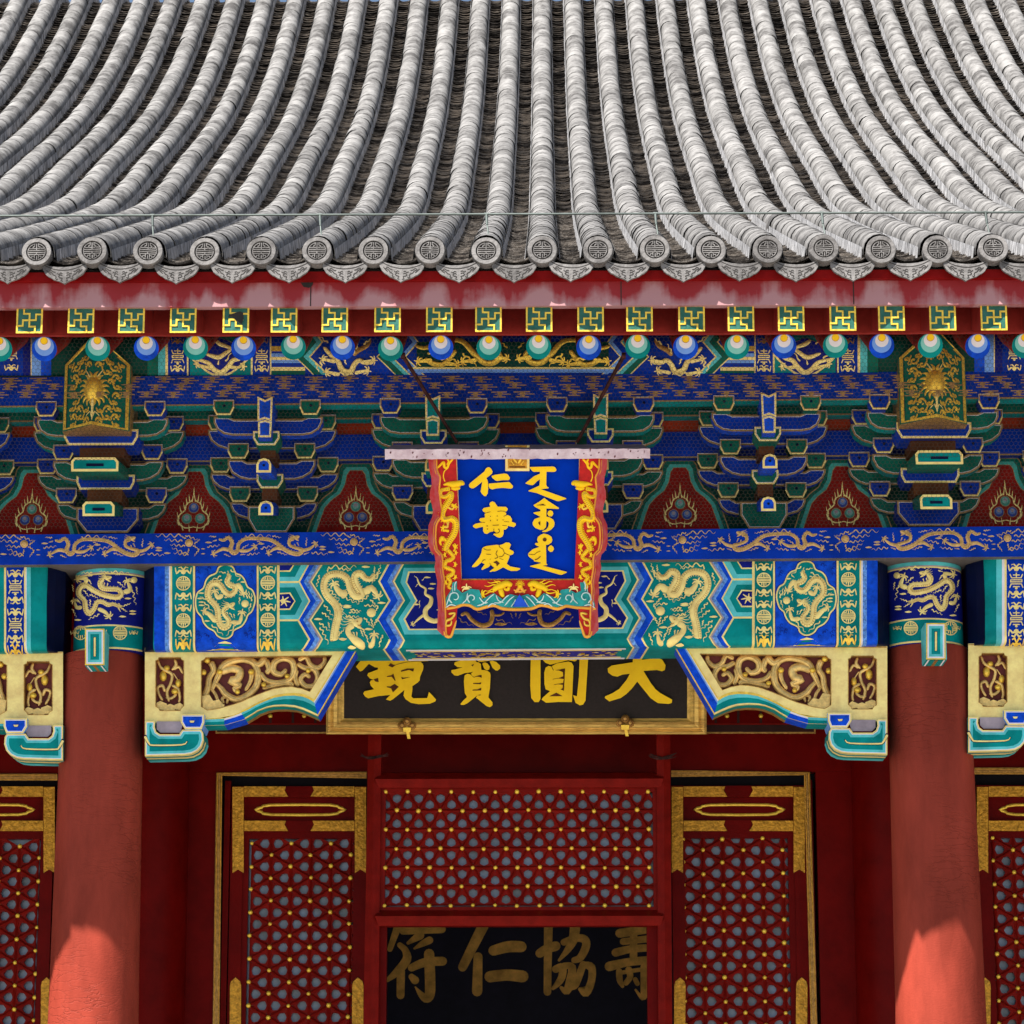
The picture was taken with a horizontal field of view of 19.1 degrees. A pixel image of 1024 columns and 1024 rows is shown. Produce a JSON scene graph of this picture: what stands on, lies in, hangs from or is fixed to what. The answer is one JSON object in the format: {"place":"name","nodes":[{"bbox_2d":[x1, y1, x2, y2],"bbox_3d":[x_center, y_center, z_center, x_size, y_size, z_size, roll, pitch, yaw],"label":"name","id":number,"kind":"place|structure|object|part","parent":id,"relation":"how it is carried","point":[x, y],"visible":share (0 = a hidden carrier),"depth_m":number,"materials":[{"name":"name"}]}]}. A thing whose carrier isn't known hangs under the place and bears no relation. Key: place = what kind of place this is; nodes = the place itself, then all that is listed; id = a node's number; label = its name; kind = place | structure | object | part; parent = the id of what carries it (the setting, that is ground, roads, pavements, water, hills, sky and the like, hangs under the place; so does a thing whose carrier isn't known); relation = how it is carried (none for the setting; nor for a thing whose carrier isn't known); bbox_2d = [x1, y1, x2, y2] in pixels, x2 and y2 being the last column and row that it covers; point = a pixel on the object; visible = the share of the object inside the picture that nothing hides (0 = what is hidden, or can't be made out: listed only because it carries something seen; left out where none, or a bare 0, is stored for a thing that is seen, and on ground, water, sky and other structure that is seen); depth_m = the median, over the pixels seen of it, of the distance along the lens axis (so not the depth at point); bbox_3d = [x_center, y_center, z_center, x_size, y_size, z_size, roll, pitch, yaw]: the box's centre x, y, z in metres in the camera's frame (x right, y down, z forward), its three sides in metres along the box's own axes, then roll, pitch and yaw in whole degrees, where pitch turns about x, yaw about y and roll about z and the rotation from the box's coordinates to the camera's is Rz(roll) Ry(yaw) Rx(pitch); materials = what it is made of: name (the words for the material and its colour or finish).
{"place":"outdoors","nodes":[
{"label":"outdoors","id":0,"kind":"place"},
{"bbox_2d":[39,0,647,2],"label":"sky","id":1,"kind":"structure","parent":0,"point":[39,0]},
{"bbox_3d":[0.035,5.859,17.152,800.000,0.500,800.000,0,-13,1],"label":"ground","id":2,"kind":"structure","parent":0,"visible":0},
{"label":"platform","id":3,"kind":"structure","parent":2,"relation":"on","visible":0},
{"bbox_2d":[0,0,1023,1023],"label":"palace hall","id":4,"kind":"structure","parent":3,"relation":"on","point":[183,804],"depth_m":18.48,"materials":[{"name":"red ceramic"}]},
{"bbox_2d":[0,786,56,1023],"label":"lattice door","id":5,"kind":"structure","parent":4,"relation":"in","point":[27,813],"depth_m":19.77,"materials":[{"name":"red paint"}]},
{"bbox_2d":[227,786,366,1023],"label":"lattice door","id":6,"kind":"structure","parent":4,"relation":"in","point":[296,955],"depth_m":19.74,"materials":[{"name":"red paint"}]},
{"bbox_2d":[0,334,1023,528],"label":"bird net","id":7,"kind":"object","parent":4,"relation":"attached to","point":[511,433],"visible":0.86,"depth_m":17.75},
{"bbox_2d":[0,211,1023,234],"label":"lightning cable","id":8,"kind":"object","parent":4,"relation":"attached to","point":[655,214],"visible":1,"depth_m":17.06,"materials":[{"name":"metal"}]},
{"bbox_2d":[326,659,706,738],"bbox_3d":[0.027,1.014,19.334,2.431,0.859,0.269,0,-13,1],"label":"horizontal board","id":9,"kind":"object","parent":4,"relation":"attached to","point":[626,697],"visible":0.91,"depth_m":19.30,"materials":[{"name":"black paint"}]},
{"bbox_2d":[385,352,649,637],"bbox_3d":[0.034,-0.085,17.630,1.525,1.587,0.617,0,-13,1],"label":"name board","id":10,"kind":"object","parent":4,"relation":"attached to","point":[515,527],"visible":1,"depth_m":17.61,"materials":[{"name":"blue wood"}]},
{"bbox_2d":[387,870,673,1023],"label":"interior board","id":11,"kind":"object","parent":4,"relation":"attached to","point":[516,975],"visible":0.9,"depth_m":22.82,"materials":[{"name":"paint"}]},
{"bbox_2d":[671,786,810,1023],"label":"lattice door","id":12,"kind":"structure","parent":4,"relation":"in","point":[740,909],"depth_m":19.71,"materials":[{"name":"red paint"}]},
{"bbox_2d":[975,785,1023,1023],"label":"lattice door","id":13,"kind":"structure","parent":4,"relation":"in","point":[999,808],"depth_m":19.70,"materials":[{"name":"red paint"}]},
{"bbox_2d":[360,734,676,1023],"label":"screen door","id":14,"kind":"structure","parent":3,"relation":"on","point":[518,849],"depth_m":19.40,"materials":[{"name":"red paint"}]},
{"label":"window pane","id":15,"kind":"part","parent":14,"relation":"part of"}
]}

